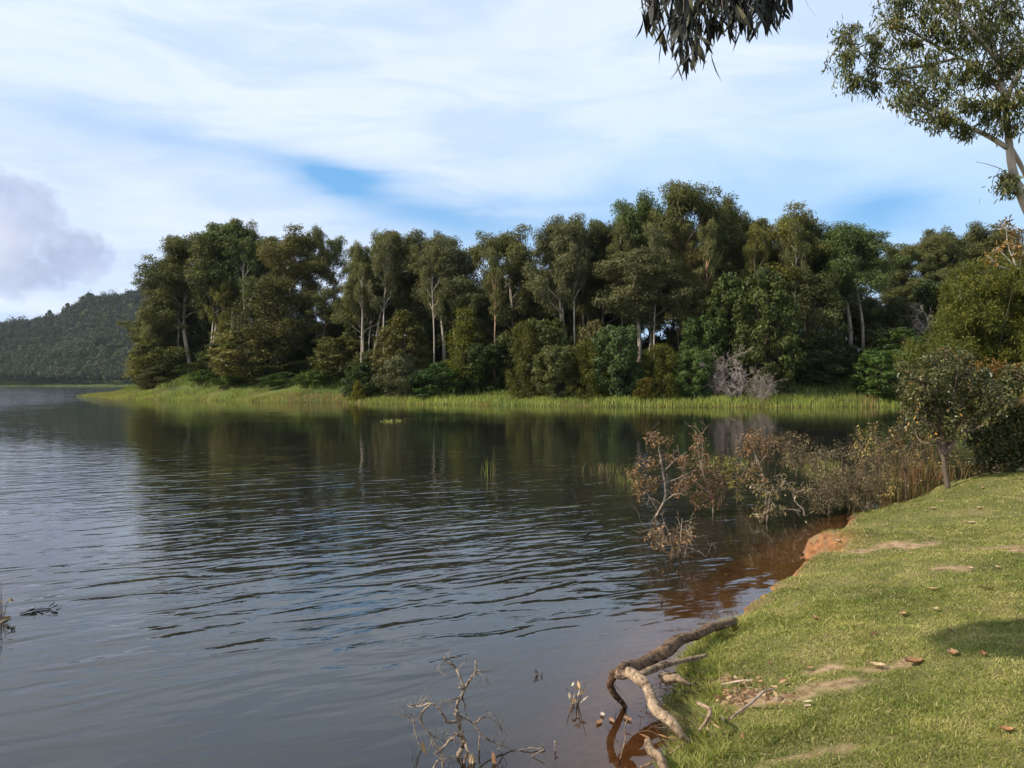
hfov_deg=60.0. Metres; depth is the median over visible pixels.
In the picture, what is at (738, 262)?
gum tree
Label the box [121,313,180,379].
tree
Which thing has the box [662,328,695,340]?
shrub
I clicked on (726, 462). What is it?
reed tuft
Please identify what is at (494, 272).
gum tree
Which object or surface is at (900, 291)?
gum tree
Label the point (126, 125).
sky
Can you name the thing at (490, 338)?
shrub
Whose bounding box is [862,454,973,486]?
reed tuft
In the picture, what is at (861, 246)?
gum tree
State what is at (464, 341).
wattle tree
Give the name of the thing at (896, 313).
shrub
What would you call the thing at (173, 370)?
shrub
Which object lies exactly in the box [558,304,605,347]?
shrub
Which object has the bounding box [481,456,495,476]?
reed tuft
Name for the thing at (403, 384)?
shrub
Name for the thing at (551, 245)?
gum tree
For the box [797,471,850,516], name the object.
dry shrub
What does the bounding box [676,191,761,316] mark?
gum tree
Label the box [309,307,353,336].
gum tree
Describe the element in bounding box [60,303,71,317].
ridge tree
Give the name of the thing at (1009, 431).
shrub
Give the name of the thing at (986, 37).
gum tree
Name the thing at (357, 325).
gum tree
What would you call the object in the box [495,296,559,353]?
shrub
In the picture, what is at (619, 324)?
shrub
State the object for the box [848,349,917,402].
shrub
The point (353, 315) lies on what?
gum tree
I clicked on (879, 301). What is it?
gum tree
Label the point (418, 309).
gum tree
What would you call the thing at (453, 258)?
gum tree
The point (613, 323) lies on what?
gum tree
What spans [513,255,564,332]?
gum tree
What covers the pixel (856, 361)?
shrub
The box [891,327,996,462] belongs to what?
wattle tree
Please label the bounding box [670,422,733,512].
dead sapling
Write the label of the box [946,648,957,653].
fallen leaf
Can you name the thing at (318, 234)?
gum tree
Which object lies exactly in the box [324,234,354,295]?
gum tree
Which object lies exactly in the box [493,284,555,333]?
gum tree
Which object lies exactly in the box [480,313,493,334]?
gum tree
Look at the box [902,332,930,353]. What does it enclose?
shrub
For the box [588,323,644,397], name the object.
shrub
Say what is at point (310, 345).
shrub
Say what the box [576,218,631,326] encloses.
gum tree
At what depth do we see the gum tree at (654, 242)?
105.70 m
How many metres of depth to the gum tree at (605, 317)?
123.14 m
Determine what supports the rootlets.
attached to the tree root at (665, 650)
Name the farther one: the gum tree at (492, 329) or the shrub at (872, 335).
the gum tree at (492, 329)
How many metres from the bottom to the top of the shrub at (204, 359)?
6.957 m
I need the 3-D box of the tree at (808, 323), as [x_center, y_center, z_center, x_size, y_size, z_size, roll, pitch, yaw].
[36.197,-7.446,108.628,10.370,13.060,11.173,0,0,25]
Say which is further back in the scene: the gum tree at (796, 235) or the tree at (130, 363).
the tree at (130, 363)
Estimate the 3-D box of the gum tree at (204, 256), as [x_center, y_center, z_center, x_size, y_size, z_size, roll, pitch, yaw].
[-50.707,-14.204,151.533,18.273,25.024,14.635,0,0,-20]
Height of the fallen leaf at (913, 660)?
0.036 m
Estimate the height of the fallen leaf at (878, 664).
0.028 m
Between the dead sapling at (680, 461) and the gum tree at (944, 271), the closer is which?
the dead sapling at (680, 461)
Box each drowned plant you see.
[0,581,13,621]
[567,681,587,711]
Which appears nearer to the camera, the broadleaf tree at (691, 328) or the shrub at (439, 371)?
the broadleaf tree at (691, 328)
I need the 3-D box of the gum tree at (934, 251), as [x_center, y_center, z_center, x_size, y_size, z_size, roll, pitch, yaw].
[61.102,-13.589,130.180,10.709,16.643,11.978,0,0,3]
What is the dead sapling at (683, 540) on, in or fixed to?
in the lake water
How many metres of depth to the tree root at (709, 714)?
5.91 m
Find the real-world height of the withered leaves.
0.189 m
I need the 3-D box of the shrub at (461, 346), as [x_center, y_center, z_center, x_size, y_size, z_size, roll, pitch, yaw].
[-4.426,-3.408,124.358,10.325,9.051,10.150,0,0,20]
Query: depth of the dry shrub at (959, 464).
19.59 m
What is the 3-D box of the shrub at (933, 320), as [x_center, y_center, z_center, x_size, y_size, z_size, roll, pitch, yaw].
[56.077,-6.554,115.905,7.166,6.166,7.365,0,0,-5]
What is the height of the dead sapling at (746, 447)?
1.649 m
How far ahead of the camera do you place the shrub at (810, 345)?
105.94 m
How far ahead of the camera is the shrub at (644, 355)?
108.81 m
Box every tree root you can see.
[606,617,737,741]
[640,653,707,675]
[640,736,685,767]
[658,672,691,686]
[696,701,711,730]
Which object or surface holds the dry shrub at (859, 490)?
on the ground at (742, 580)
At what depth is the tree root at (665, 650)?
6.76 m
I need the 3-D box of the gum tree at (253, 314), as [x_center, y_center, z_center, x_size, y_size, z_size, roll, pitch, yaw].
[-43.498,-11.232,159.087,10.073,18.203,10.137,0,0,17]
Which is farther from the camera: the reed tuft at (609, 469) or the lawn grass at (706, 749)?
the reed tuft at (609, 469)
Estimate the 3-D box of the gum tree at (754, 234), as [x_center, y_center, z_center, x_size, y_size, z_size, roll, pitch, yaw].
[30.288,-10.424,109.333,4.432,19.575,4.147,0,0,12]
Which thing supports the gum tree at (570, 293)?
on the ground at (742, 580)
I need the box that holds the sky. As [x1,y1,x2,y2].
[0,0,1023,348]
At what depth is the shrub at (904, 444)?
18.00 m
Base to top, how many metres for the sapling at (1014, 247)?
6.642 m
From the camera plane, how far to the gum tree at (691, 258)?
107.09 m
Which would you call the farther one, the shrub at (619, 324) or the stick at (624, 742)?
the shrub at (619, 324)
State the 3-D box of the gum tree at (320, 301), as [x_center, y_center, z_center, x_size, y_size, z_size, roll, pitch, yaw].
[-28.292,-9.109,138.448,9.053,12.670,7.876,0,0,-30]
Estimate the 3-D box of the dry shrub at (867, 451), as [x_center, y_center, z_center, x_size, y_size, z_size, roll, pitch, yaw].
[7.384,1.532,17.852,1.471,1.733,1.462,0,0,0]
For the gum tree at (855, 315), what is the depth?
114.69 m
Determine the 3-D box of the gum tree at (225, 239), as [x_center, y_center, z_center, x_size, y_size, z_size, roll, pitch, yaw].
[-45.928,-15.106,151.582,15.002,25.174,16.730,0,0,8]
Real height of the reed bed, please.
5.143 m
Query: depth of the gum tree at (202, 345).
158.62 m
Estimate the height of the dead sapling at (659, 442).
1.970 m
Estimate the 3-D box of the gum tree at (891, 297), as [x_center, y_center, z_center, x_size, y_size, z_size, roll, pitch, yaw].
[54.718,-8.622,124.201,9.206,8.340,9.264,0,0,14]
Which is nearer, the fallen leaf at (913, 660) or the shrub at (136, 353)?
the fallen leaf at (913, 660)
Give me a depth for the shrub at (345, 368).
126.22 m
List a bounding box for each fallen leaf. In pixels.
[870,661,885,667]
[900,657,922,662]
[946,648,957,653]
[995,725,1014,730]
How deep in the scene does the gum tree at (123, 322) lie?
172.56 m
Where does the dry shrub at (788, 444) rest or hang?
on the ground at (742, 580)
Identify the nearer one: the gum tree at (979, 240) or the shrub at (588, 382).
the shrub at (588, 382)
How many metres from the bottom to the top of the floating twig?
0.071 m
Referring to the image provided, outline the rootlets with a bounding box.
[607,632,712,713]
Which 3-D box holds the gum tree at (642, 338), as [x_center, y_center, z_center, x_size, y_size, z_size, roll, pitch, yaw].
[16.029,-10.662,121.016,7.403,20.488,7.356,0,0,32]
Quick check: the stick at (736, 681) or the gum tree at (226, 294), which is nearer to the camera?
the stick at (736, 681)
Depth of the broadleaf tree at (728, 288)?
104.14 m
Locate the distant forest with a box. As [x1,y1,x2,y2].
[0,286,149,382]
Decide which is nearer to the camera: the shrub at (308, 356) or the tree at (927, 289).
the tree at (927, 289)
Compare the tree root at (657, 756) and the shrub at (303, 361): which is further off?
the shrub at (303, 361)
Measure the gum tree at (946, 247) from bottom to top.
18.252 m
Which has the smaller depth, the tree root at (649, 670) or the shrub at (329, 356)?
the tree root at (649, 670)
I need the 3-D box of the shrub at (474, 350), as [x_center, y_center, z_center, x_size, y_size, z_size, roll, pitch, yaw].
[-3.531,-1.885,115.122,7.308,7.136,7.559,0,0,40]
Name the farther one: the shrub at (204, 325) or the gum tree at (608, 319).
the shrub at (204, 325)
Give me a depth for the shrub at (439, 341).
126.32 m
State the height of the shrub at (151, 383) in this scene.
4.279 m
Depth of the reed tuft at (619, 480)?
22.35 m
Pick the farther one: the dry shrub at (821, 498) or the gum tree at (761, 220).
the gum tree at (761, 220)
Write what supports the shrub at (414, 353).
on the ground at (742, 580)
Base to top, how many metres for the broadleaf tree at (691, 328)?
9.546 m
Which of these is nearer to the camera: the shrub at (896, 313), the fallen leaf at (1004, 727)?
the fallen leaf at (1004, 727)
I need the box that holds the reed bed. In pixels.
[76,369,900,406]
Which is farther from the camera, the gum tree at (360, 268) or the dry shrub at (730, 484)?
the gum tree at (360, 268)
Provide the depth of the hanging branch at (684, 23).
3.37 m
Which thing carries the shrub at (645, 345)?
on the ground at (742, 580)
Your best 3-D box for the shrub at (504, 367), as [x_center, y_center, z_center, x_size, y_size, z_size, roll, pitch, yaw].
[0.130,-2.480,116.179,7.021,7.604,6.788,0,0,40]
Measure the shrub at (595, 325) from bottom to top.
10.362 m
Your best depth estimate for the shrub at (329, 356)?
135.18 m
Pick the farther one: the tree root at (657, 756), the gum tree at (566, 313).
the gum tree at (566, 313)
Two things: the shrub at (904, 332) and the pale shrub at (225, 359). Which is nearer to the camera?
the shrub at (904, 332)
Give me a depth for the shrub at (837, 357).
106.89 m
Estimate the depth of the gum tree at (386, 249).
122.98 m
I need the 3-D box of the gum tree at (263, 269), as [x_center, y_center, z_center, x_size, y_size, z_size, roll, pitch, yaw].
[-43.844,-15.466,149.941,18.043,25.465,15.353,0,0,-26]
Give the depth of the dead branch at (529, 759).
5.95 m
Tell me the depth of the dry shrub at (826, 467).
18.47 m
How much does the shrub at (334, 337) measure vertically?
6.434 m
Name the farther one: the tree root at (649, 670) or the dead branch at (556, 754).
the tree root at (649, 670)
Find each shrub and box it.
[127,340,176,384]
[132,368,173,389]
[150,358,196,377]
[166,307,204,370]
[179,361,217,374]
[186,302,237,367]
[186,369,219,382]
[195,334,246,370]
[202,327,291,382]
[205,375,248,384]
[258,371,299,385]
[263,359,307,373]
[282,360,315,365]
[286,332,331,360]
[287,341,314,360]
[290,370,340,384]
[306,336,371,378]
[313,351,345,366]
[320,331,343,351]
[337,355,369,388]
[338,310,393,358]
[338,361,384,399]
[344,348,389,383]
[351,380,367,402]
[370,353,425,397]
[389,331,435,381]
[406,315,446,359]
[407,361,470,400]
[424,361,456,386]
[428,308,457,361]
[446,330,490,383]
[457,342,512,394]
[483,333,507,375]
[487,335,529,389]
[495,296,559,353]
[504,320,550,399]
[518,316,574,394]
[531,344,580,399]
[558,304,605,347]
[565,340,610,402]
[575,318,613,386]
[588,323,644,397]
[611,320,645,350]
[625,350,672,384]
[632,377,656,400]
[636,343,686,399]
[642,334,664,350]
[655,332,681,381]
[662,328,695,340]
[673,348,715,400]
[696,441,767,510]
[699,344,755,399]
[740,430,812,469]
[744,367,787,401]
[777,331,829,376]
[778,433,833,479]
[780,352,846,385]
[794,437,876,493]
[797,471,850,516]
[808,454,901,513]
[810,333,861,371]
[815,364,865,376]
[818,453,891,507]
[828,351,868,366]
[828,427,916,471]
[833,328,870,350]
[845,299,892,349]
[846,418,903,502]
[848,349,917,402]
[858,328,904,364]
[865,421,943,499]
[866,327,928,362]
[871,296,929,338]
[889,378,928,501]
[898,424,960,482]
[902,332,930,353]
[908,303,935,333]
[915,312,943,333]
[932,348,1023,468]
[938,420,991,475]
[959,362,1023,476]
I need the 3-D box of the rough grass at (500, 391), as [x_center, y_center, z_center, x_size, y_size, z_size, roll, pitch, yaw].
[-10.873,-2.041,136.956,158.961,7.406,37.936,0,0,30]
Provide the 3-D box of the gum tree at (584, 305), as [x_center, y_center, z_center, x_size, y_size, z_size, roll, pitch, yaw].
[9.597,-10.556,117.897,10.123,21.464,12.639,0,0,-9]
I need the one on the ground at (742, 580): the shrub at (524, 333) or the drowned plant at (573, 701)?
the shrub at (524, 333)
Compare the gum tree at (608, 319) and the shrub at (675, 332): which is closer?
the shrub at (675, 332)
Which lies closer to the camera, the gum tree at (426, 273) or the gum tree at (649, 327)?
the gum tree at (426, 273)
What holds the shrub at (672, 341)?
on the ground at (742, 580)
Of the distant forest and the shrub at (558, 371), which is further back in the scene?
the distant forest
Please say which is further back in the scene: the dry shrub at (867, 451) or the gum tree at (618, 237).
the gum tree at (618, 237)
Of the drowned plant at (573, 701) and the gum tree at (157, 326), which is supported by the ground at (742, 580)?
the gum tree at (157, 326)
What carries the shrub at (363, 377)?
on the ground at (742, 580)
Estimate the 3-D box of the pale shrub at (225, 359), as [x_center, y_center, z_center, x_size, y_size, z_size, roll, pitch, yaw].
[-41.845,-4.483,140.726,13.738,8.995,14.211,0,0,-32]
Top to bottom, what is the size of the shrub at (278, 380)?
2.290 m
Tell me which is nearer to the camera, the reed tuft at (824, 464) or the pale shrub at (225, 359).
the reed tuft at (824, 464)
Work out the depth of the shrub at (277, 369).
137.11 m
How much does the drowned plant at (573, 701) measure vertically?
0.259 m
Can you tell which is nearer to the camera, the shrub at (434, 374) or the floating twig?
the floating twig
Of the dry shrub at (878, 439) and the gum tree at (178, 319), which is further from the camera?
the gum tree at (178, 319)
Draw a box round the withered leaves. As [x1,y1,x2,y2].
[421,742,498,767]
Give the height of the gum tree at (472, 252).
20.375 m
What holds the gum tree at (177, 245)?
on the ground at (742, 580)
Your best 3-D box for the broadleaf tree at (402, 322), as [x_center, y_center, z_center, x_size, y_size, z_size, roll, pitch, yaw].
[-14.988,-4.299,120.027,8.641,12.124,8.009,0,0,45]
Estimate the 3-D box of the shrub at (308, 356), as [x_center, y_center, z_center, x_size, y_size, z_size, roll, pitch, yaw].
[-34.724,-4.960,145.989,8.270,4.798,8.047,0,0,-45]
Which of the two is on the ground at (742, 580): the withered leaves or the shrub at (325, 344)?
the shrub at (325, 344)
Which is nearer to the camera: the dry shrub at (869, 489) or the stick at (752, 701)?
the stick at (752, 701)
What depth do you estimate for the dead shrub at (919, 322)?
109.68 m
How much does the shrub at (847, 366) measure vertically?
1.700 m
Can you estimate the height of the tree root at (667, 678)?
0.091 m
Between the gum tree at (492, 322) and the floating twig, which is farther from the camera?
the gum tree at (492, 322)
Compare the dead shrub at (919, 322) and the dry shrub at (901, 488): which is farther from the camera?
the dead shrub at (919, 322)
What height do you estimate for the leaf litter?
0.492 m
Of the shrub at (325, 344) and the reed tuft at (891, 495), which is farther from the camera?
the shrub at (325, 344)
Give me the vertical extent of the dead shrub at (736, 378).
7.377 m
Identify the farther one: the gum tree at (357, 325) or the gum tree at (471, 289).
the gum tree at (357, 325)
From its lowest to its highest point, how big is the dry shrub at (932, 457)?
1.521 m
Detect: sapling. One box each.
[624,422,711,517]
[632,505,725,566]
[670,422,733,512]
[733,426,777,497]
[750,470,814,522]
[981,214,1023,278]
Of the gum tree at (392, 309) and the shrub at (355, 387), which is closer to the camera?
the shrub at (355, 387)
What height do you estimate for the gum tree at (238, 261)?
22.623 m
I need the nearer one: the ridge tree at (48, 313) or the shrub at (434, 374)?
the shrub at (434, 374)
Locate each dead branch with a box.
[391,648,546,767]
[517,749,543,767]
[554,740,557,767]
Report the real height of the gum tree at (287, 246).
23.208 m
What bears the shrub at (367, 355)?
on the ground at (742, 580)
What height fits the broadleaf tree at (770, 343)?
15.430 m
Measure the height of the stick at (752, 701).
0.098 m
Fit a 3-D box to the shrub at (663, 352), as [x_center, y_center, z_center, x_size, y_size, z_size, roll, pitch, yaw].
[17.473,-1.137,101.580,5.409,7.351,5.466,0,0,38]
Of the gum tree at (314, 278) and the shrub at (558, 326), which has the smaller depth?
the shrub at (558, 326)
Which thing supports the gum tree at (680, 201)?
on the ground at (742, 580)
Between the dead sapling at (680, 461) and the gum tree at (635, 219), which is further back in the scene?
the gum tree at (635, 219)
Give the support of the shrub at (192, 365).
on the ground at (742, 580)
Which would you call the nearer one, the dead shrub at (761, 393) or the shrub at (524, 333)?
the dead shrub at (761, 393)
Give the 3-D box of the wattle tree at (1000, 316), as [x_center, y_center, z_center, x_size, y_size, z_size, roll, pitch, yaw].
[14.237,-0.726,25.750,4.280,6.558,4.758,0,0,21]
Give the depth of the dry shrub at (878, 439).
19.82 m
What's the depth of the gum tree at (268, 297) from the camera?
149.80 m
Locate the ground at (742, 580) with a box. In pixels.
[0,298,1023,767]
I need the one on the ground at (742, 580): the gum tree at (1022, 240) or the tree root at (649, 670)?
the gum tree at (1022, 240)
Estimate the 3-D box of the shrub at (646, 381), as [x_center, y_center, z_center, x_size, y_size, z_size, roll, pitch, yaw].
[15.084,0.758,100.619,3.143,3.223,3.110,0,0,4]
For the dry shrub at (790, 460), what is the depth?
19.17 m
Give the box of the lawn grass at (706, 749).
[645,471,1023,767]
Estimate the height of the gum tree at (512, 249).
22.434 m
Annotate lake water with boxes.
[0,386,1006,767]
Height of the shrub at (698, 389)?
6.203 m
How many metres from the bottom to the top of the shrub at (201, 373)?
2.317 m
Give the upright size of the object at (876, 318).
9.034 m
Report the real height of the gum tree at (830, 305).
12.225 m
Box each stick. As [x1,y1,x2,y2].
[619,714,629,764]
[721,679,752,684]
[730,687,774,718]
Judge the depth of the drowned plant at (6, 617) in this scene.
9.33 m
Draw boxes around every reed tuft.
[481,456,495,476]
[582,462,631,472]
[607,468,650,484]
[699,453,755,464]
[789,457,842,470]
[820,475,934,502]
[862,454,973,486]
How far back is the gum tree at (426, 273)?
118.37 m
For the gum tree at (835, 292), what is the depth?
108.14 m
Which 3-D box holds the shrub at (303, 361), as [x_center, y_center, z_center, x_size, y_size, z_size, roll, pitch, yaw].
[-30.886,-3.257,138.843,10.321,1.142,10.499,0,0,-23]
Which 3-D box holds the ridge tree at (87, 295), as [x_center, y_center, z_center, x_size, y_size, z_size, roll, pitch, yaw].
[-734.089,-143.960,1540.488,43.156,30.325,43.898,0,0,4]
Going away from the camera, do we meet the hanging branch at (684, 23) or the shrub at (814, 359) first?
the hanging branch at (684, 23)
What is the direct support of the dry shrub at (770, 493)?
in the lake water
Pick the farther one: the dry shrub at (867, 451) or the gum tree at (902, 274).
the gum tree at (902, 274)
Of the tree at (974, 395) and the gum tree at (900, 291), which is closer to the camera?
the tree at (974, 395)
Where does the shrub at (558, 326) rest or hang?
on the ground at (742, 580)
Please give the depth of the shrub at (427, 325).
126.65 m
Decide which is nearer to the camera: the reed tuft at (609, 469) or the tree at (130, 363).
the reed tuft at (609, 469)
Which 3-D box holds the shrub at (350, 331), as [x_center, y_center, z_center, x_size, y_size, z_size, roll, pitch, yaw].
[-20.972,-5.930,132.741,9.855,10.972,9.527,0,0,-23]
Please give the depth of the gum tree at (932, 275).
120.69 m
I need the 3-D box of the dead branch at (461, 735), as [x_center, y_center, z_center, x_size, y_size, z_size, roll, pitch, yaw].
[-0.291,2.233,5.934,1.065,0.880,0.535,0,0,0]
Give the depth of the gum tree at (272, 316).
138.09 m
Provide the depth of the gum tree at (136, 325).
168.66 m
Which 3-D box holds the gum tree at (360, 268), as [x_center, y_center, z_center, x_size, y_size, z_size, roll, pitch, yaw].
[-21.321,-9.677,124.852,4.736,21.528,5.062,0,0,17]
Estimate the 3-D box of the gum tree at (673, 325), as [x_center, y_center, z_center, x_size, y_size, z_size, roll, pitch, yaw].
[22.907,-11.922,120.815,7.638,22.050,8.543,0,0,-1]
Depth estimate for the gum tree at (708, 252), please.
106.83 m
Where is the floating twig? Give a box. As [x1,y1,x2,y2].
[20,603,62,613]
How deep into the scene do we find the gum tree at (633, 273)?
105.93 m
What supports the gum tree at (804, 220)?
on the ground at (742, 580)
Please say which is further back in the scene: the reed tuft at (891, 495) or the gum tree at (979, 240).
the gum tree at (979, 240)
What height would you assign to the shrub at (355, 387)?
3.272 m
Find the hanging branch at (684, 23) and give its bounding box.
[636,0,811,80]
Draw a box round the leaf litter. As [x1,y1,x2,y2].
[627,513,898,745]
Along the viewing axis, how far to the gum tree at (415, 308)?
128.98 m
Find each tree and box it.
[43,310,53,318]
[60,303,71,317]
[77,293,98,308]
[114,313,151,336]
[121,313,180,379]
[123,317,145,348]
[126,346,145,385]
[130,277,194,368]
[131,234,228,369]
[158,226,259,373]
[167,270,190,374]
[191,221,268,329]
[191,311,251,360]
[197,275,237,375]
[205,217,298,327]
[220,276,314,375]
[228,234,265,341]
[243,300,297,329]
[245,222,337,358]
[256,266,287,327]
[270,257,324,358]
[296,223,332,358]
[305,285,347,354]
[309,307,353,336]
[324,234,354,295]
[330,228,420,352]
[338,301,373,347]
[344,228,427,318]
[345,240,378,361]
[364,234,398,367]
[369,308,432,392]
[390,228,463,341]
[403,281,455,330]
[406,235,490,362]
[419,243,451,374]
[437,306,493,393]
[447,277,504,379]
[456,243,502,315]
[474,223,548,367]
[478,245,507,380]
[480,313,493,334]
[482,272,522,365]
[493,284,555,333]
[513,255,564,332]
[521,211,591,385]
[547,288,577,345]
[553,220,588,372]
[565,226,618,327]
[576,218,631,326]
[577,289,610,324]
[590,187,676,342]
[590,247,704,376]
[603,219,641,350]
[606,314,616,324]
[607,300,647,333]
[616,316,647,348]
[633,221,670,378]
[640,179,726,350]
[641,311,664,341]
[656,239,732,351]
[664,222,700,334]
[674,314,728,387]
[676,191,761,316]
[687,217,722,298]
[694,271,757,387]
[714,246,761,319]
[724,263,808,391]
[735,209,773,292]
[740,222,772,310]
[745,200,832,343]
[755,221,852,304]
[772,217,810,333]
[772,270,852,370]
[807,220,911,361]
[813,291,857,331]
[820,237,852,354]
[821,0,1023,213]
[824,296,887,338]
[826,286,882,346]
[873,241,936,300]
[878,294,918,310]
[881,277,936,324]
[889,340,1020,489]
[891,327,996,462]
[892,234,959,277]
[906,225,976,278]
[908,266,950,304]
[908,274,978,341]
[915,266,987,304]
[926,249,1023,469]
[937,219,1023,272]
[1000,229,1023,262]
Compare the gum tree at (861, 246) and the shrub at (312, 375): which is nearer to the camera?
the gum tree at (861, 246)
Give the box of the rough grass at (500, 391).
[122,359,896,396]
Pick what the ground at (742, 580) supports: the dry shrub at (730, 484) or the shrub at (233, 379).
the shrub at (233, 379)
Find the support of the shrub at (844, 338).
on the ground at (742, 580)
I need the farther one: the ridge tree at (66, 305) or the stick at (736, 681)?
the ridge tree at (66, 305)
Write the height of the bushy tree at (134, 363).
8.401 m
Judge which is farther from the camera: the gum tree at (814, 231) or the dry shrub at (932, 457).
the gum tree at (814, 231)

